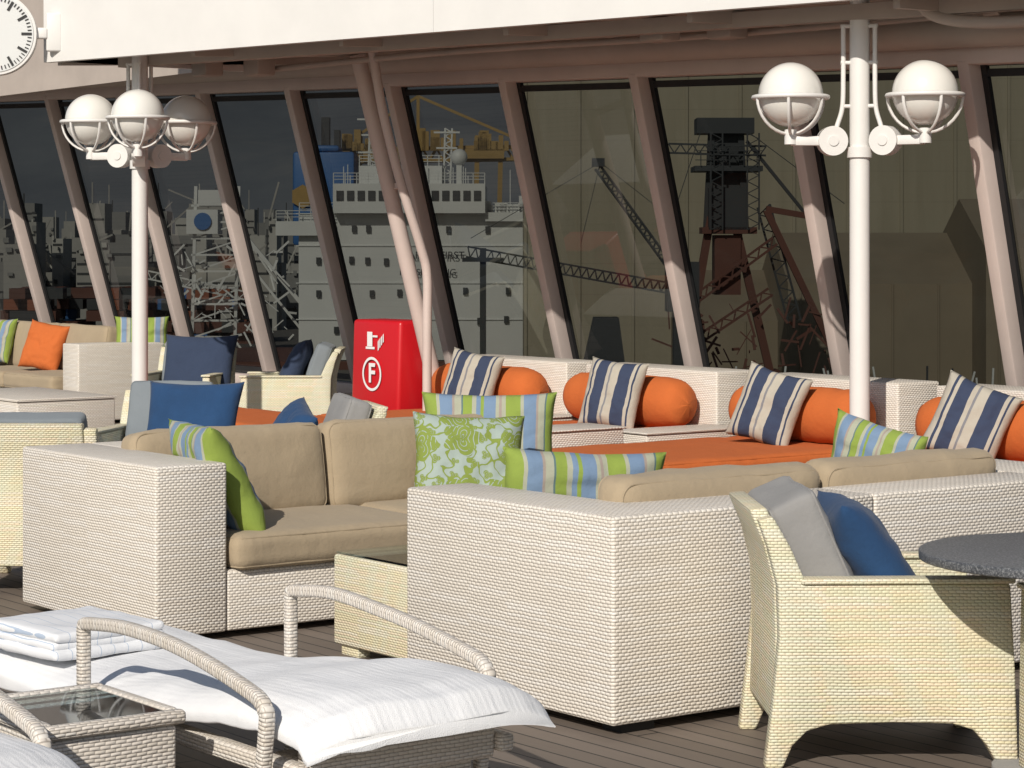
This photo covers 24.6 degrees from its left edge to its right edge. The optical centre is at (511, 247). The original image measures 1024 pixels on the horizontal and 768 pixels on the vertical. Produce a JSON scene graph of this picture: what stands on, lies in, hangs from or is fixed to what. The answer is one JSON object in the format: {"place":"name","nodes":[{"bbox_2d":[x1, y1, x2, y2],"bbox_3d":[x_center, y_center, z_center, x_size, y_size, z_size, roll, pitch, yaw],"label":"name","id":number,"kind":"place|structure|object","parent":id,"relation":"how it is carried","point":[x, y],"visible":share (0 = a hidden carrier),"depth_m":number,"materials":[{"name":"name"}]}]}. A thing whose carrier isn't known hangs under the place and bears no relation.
{"place":"outdoors","nodes":[
{"label":"outdoors","id":0,"kind":"place"},
{"bbox_2d":[0,420,1019,767],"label":"deck","id":1,"kind":"structure","parent":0,"point":[716,738],"depth_m":7.61,"materials":[{"name":"brown wood"}]},
{"bbox_2d":[0,690,79,767],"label":"sun lounger","id":2,"kind":"object","parent":1,"relation":"on","point":[38,751],"visible":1,"depth_m":5.47,"materials":[{"name":"wicker"}]},
{"bbox_2d":[0,412,98,572],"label":"wicker armchair","id":3,"kind":"object","parent":1,"relation":"on","point":[19,431],"visible":0.3,"depth_m":10.84,"materials":[{"name":"wicker"}]},
{"bbox_2d":[0,387,116,427],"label":"wicker table","id":4,"kind":"object","parent":1,"relation":"on","point":[98,410],"visible":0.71,"depth_m":17.52,"materials":[{"name":"white wicker"}]},
{"bbox_2d":[0,320,165,419],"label":"wicker sofa","id":5,"kind":"object","parent":1,"relation":"on","point":[96,359],"visible":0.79,"depth_m":21.47,"materials":[{"name":"white wicker"}]},
{"bbox_2d":[0,319,17,362],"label":"green striped pillow","id":6,"kind":"object","parent":5,"relation":"on","point":[7,330],"visible":1,"depth_m":23.21,"materials":[{"name":"fabric"}]},
{"bbox_2d":[18,319,69,369],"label":"orange pillow","id":7,"kind":"object","parent":5,"relation":"on","point":[43,347],"visible":0.98,"depth_m":22.35,"materials":[{"name":"fabric"}]},
{"bbox_2d":[115,316,168,346],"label":"green striped pillow","id":8,"kind":"object","parent":5,"relation":"on","point":[157,329],"visible":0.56,"depth_m":21.69,"materials":[{"name":"fabric"}]},
{"bbox_2d":[0,683,185,767],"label":"glass side table","id":9,"kind":"object","parent":1,"relation":"on","point":[95,725],"visible":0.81,"depth_m":6.09,"materials":[{"name":"wicker"}]},
{"bbox_2d":[59,55,216,381],"bbox_3d":[-2.719,0.085,16.835,1.125,3.030,1.117,0,0,0],"label":"lamp post","id":10,"kind":"object","parent":1,"relation":"on","point":[138,116],"visible":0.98,"depth_m":16.86,"materials":[{"name":"white metal"}]},
{"bbox_2d":[97,380,243,441],"bbox_3d":[-1.934,1.180,13.265,0.795,0.841,0.822,0,0,10],"label":"wicker armchair","id":11,"kind":"object","parent":1,"relation":"on","point":[148,405],"visible":0.34,"depth_m":13.28,"materials":[{"name":"fabric"}]},
{"bbox_2d":[130,334,237,383],"bbox_3d":[-2.639,1.156,19.219,0.745,0.887,0.822,0,0,10],"label":"wicker armchair","id":12,"kind":"object","parent":1,"relation":"on","point":[209,359],"visible":0.44,"depth_m":19.20,"materials":[{"name":"fabric"}]},
{"bbox_2d":[23,414,483,633],"bbox_3d":[-0.787,1.196,10.632,2.500,0.807,1.284,0,0,-37],"label":"wicker sofa","id":13,"kind":"object","parent":1,"relation":"on","point":[133,524],"visible":0.67,"depth_m":9.88,"materials":[{"name":"white wicker"}]},
{"bbox_2d":[168,418,265,530],"bbox_3d":[-1.250,0.974,9.937,0.191,0.540,0.540,-30,13,-24],"label":"green striped pillow","id":14,"kind":"object","parent":13,"relation":"on","point":[244,509],"visible":0.6,"depth_m":9.74,"materials":[{"name":"green fabric"}]},
{"bbox_2d":[413,411,524,486],"bbox_3d":[-0.204,1.016,10.924,0.530,0.510,0.183,3,-20,-7],"label":"floral pillow","id":15,"kind":"object","parent":13,"relation":"on","point":[452,450],"visible":0.62,"depth_m":10.87,"materials":[{"name":"green fabric"}]},
{"bbox_2d":[422,392,556,451],"bbox_3d":[-0.110,0.936,11.383,0.660,0.480,0.193,0,-12,1],"label":"green striped pillow","id":16,"kind":"object","parent":13,"relation":"on","point":[536,411],"visible":0.33,"depth_m":11.35,"materials":[{"name":"fabric"}]},
{"bbox_2d":[0,584,555,767],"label":"sun lounger","id":17,"kind":"object","parent":1,"relation":"on","point":[329,712],"visible":0.79,"depth_m":6.26,"materials":[{"name":"wicker"}]},
{"bbox_2d":[0,606,163,660],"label":"folded towel","id":18,"kind":"object","parent":17,"relation":"on","point":[48,635],"visible":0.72,"depth_m":7.23,"materials":[{"name":"white fabric"}]},
{"bbox_2d":[236,407,324,424],"bbox_3d":[-1.866,1.369,16.538,0.886,0.401,1.906,0,0,-37],"label":"orange ottoman","id":19,"kind":"object","parent":1,"relation":"on","point":[246,416],"visible":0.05,"depth_m":16.29,"materials":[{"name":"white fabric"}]},
{"bbox_2d":[239,339,345,414],"bbox_3d":[-1.774,1.172,19.000,0.822,0.856,0.670,0,0,0],"label":"wicker armchair","id":20,"kind":"object","parent":1,"relation":"on","point":[308,374],"visible":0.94,"depth_m":18.68,"materials":[{"name":"wicker"}]},
{"bbox_2d":[273,393,387,424],"bbox_3d":[-1.095,1.181,12.107,0.822,0.838,0.670,0,0,-15],"label":"wicker armchair","id":21,"kind":"object","parent":1,"relation":"on","point":[344,406],"visible":0.2,"depth_m":11.99,"materials":[{"name":"grey fabric"}]},
{"bbox_2d":[334,546,406,657],"bbox_3d":[-0.179,1.397,9.272,0.860,0.405,0.610,0,0,-37],"label":"wicker table","id":22,"kind":"object","parent":1,"relation":"on","point":[379,575],"visible":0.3,"depth_m":9.07,"materials":[{"name":"beige wicker"}]},
{"bbox_2d":[352,318,421,409],"bbox_3d":[-0.912,1.010,17.691,0.328,0.940,0.640,0,0,-37],"label":"fire hose cabinet","id":23,"kind":"object","parent":1,"relation":"on","point":[387,366],"visible":0.7,"depth_m":17.47,"materials":[{"name":"red paint"}]},
{"bbox_2d":[350,52,438,410],"bbox_3d":[-0.725,0.052,17.053,1.068,3.127,0.422,0,0,-37],"label":"canopy strut","id":24,"kind":"object","parent":1,"relation":"on","point":[383,144],"visible":0.77,"depth_m":16.96,"materials":[{"name":"white metal"}]},
{"bbox_2d":[317,354,591,417],"bbox_3d":[-0.391,1.185,16.701,1.624,0.770,1.370,0,0,-37],"label":"orange daybed","id":25,"kind":"object","parent":1,"relation":"on","point":[522,375],"visible":0.11,"depth_m":16.52,"materials":[{"name":"orange fabric"}]},
{"bbox_2d":[441,347,504,395],"bbox_3d":[-0.293,0.954,16.553,0.430,0.470,0.178,9,-13,31],"label":"navy striped pillow","id":26,"kind":"object","parent":25,"relation":"on","point":[469,373],"visible":0.73,"depth_m":16.49,"materials":[{"name":"multicoloured fabric"}]},
{"bbox_2d":[0,0,1023,96],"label":"canopy","id":27,"kind":"object","parent":1,"relation":"on","point":[104,41],"visible":1,"depth_m":15.37,"materials":[{"name":"paint"}]},
{"bbox_2d":[0,0,60,75],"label":"deck clock","id":28,"kind":"object","parent":27,"relation":"attached to","point":[21,33],"visible":1,"depth_m":16.76,"materials":[{"name":"white paint"}]},
{"bbox_2d":[0,45,1023,101],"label":"head rail","id":29,"kind":"object","parent":27,"relation":"attached to","point":[1002,55],"visible":0.92,"depth_m":16.43,"materials":[{"name":"grey metal"}]},
{"bbox_2d":[553,413,578,420],"bbox_3d":[0.039,1.363,16.048,0.940,0.414,0.250,0,0,-37],"label":"wicker side table","id":30,"kind":"object","parent":1,"relation":"on","point":[561,417],"visible":0.13,"depth_m":16.17,"materials":[{"name":"white wicker"}]},
{"bbox_2d":[552,423,625,447],"bbox_3d":[0.308,1.328,14.231,0.690,0.484,0.380,0,0,-37],"label":"wicker side table","id":31,"kind":"object","parent":1,"relation":"on","point":[574,435],"visible":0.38,"depth_m":14.14,"materials":[{"name":"white wicker"}]},
{"bbox_2d":[553,362,748,427],"bbox_3d":[0.655,1.185,15.516,1.374,0.770,1.360,0,0,-37],"label":"orange daybed","id":32,"kind":"object","parent":1,"relation":"on","point":[675,395],"visible":0.15,"depth_m":15.25,"materials":[{"name":"white wicker"}]},
{"bbox_2d":[577,357,648,428],"bbox_3d":[0.656,0.955,15.293,0.430,0.470,0.173,6,-15,33],"label":"navy striped pillow","id":33,"kind":"object","parent":32,"relation":"on","point":[612,393],"visible":0.97,"depth_m":15.22,"materials":[{"name":"multicoloured fabric"}]},
{"bbox_2d":[623,424,735,442],"bbox_3d":[1.054,1.353,14.778,0.840,0.434,0.360,0,0,-37],"label":"wicker side table","id":34,"kind":"object","parent":1,"relation":"on","point":[637,435],"visible":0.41,"depth_m":14.61,"materials":[{"name":"white wicker"}]},
{"bbox_2d":[407,448,1023,732],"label":"wicker sofa","id":35,"kind":"object","parent":1,"relation":"on","point":[621,603],"visible":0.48,"depth_m":8.01,"materials":[{"name":"white wicker"}]},
{"bbox_2d":[503,447,665,498],"bbox_3d":[0.255,0.960,8.794,0.640,0.420,0.193,3,7,-15],"label":"green striped pillow","id":36,"kind":"object","parent":35,"relation":"on","point":[573,474],"visible":0.34,"depth_m":8.70,"materials":[{"name":"fabric"}]},
{"bbox_2d":[831,408,928,456],"bbox_3d":[1.479,0.920,9.598,0.420,0.440,0.206,17,16,34],"label":"green striped pillow","id":37,"kind":"object","parent":35,"relation":"on","point":[855,436],"visible":0.27,"depth_m":9.53,"materials":[{"name":"fabric"}]},
{"bbox_2d":[552,372,938,468],"bbox_3d":[1.279,1.185,13.934,2.273,0.770,1.280,0,0,-37],"label":"orange daybed","id":38,"kind":"object","parent":1,"relation":"on","point":[895,404],"visible":0.36,"depth_m":13.94,"materials":[{"name":"orange fabric"}]},
{"bbox_2d":[725,361,813,445],"bbox_3d":[1.542,0.953,14.103,0.430,0.470,0.173,17,-9,32],"label":"navy striped pillow","id":39,"kind":"object","parent":38,"relation":"on","point":[768,407],"visible":1,"depth_m":14.04,"materials":[{"name":"multicoloured fabric"}]},
{"bbox_2d":[751,0,965,420],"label":"lamp post","id":40,"kind":"object","parent":1,"relation":"on","point":[790,95],"visible":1,"depth_m":13.44,"materials":[{"name":"white metal"}]},
{"bbox_2d":[729,476,1017,767],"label":"wicker armchair","id":41,"kind":"object","parent":1,"relation":"on","point":[857,615],"visible":0.98,"depth_m":7.22,"materials":[{"name":"beige wicker"}]},
{"bbox_2d":[915,384,1023,461],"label":"orange daybed","id":42,"kind":"object","parent":1,"relation":"on","point":[1011,448],"visible":0.06,"depth_m":12.92,"materials":[{"name":"fabric"}]},
{"bbox_2d":[923,370,1023,458],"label":"navy striped pillow","id":43,"kind":"object","parent":42,"relation":"on","point":[969,413],"visible":0.85,"depth_m":12.77,"materials":[{"name":"multicoloured fabric"}]},
{"bbox_2d":[918,533,1023,767],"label":"round table","id":44,"kind":"object","parent":1,"relation":"on","point":[1000,555],"visible":0.99,"depth_m":7.09,"materials":[{"name":"granite"},{"name":"wicker"}]},
{"bbox_2d":[1017,582,1023,767],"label":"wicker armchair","id":45,"kind":"object","parent":1,"relation":"on","point":[1020,585],"visible":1,"depth_m":7.12,"materials":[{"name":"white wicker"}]},
{"bbox_3d":[-2.108,1.470,21.394,0.100,0.460,32.450,0,0,-37],"label":"window wall","id":46,"kind":"object","parent":1,"relation":"on","visible":0},
{"bbox_2d":[235,372,352,393],"bbox_3d":[-2.155,1.210,21.359,0.200,0.090,32.450,0,0,-37],"label":"sill rail","id":47,"kind":"object","parent":46,"relation":"on","point":[344,387],"depth_m":20.30,"materials":[{"name":"paint"}]},
{"bbox_2d":[0,64,1023,385],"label":"panes","id":48,"kind":"object","parent":47,"relation":"on","point":[738,190],"visible":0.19,"depth_m":17.16,"materials":[{"name":"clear glass"}]},
{"bbox_2d":[0,61,1023,385],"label":"mullions","id":49,"kind":"object","parent":47,"relation":"on","point":[990,215],"visible":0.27,"depth_m":17.46,"materials":[{"name":"paint"}]},
{"bbox_2d":[0,65,1023,379],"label":"gaskets","id":50,"kind":"object","parent":49,"relation":"attached to","point":[994,133],"visible":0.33,"depth_m":17.46,"materials":[{"name":"black rubber"}]},
{"bbox_2d":[69,11,1023,88],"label":"ceiling beam","id":51,"kind":"structure","parent":49,"relation":"attached to","point":[928,35],"depth_m":15.33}
]}

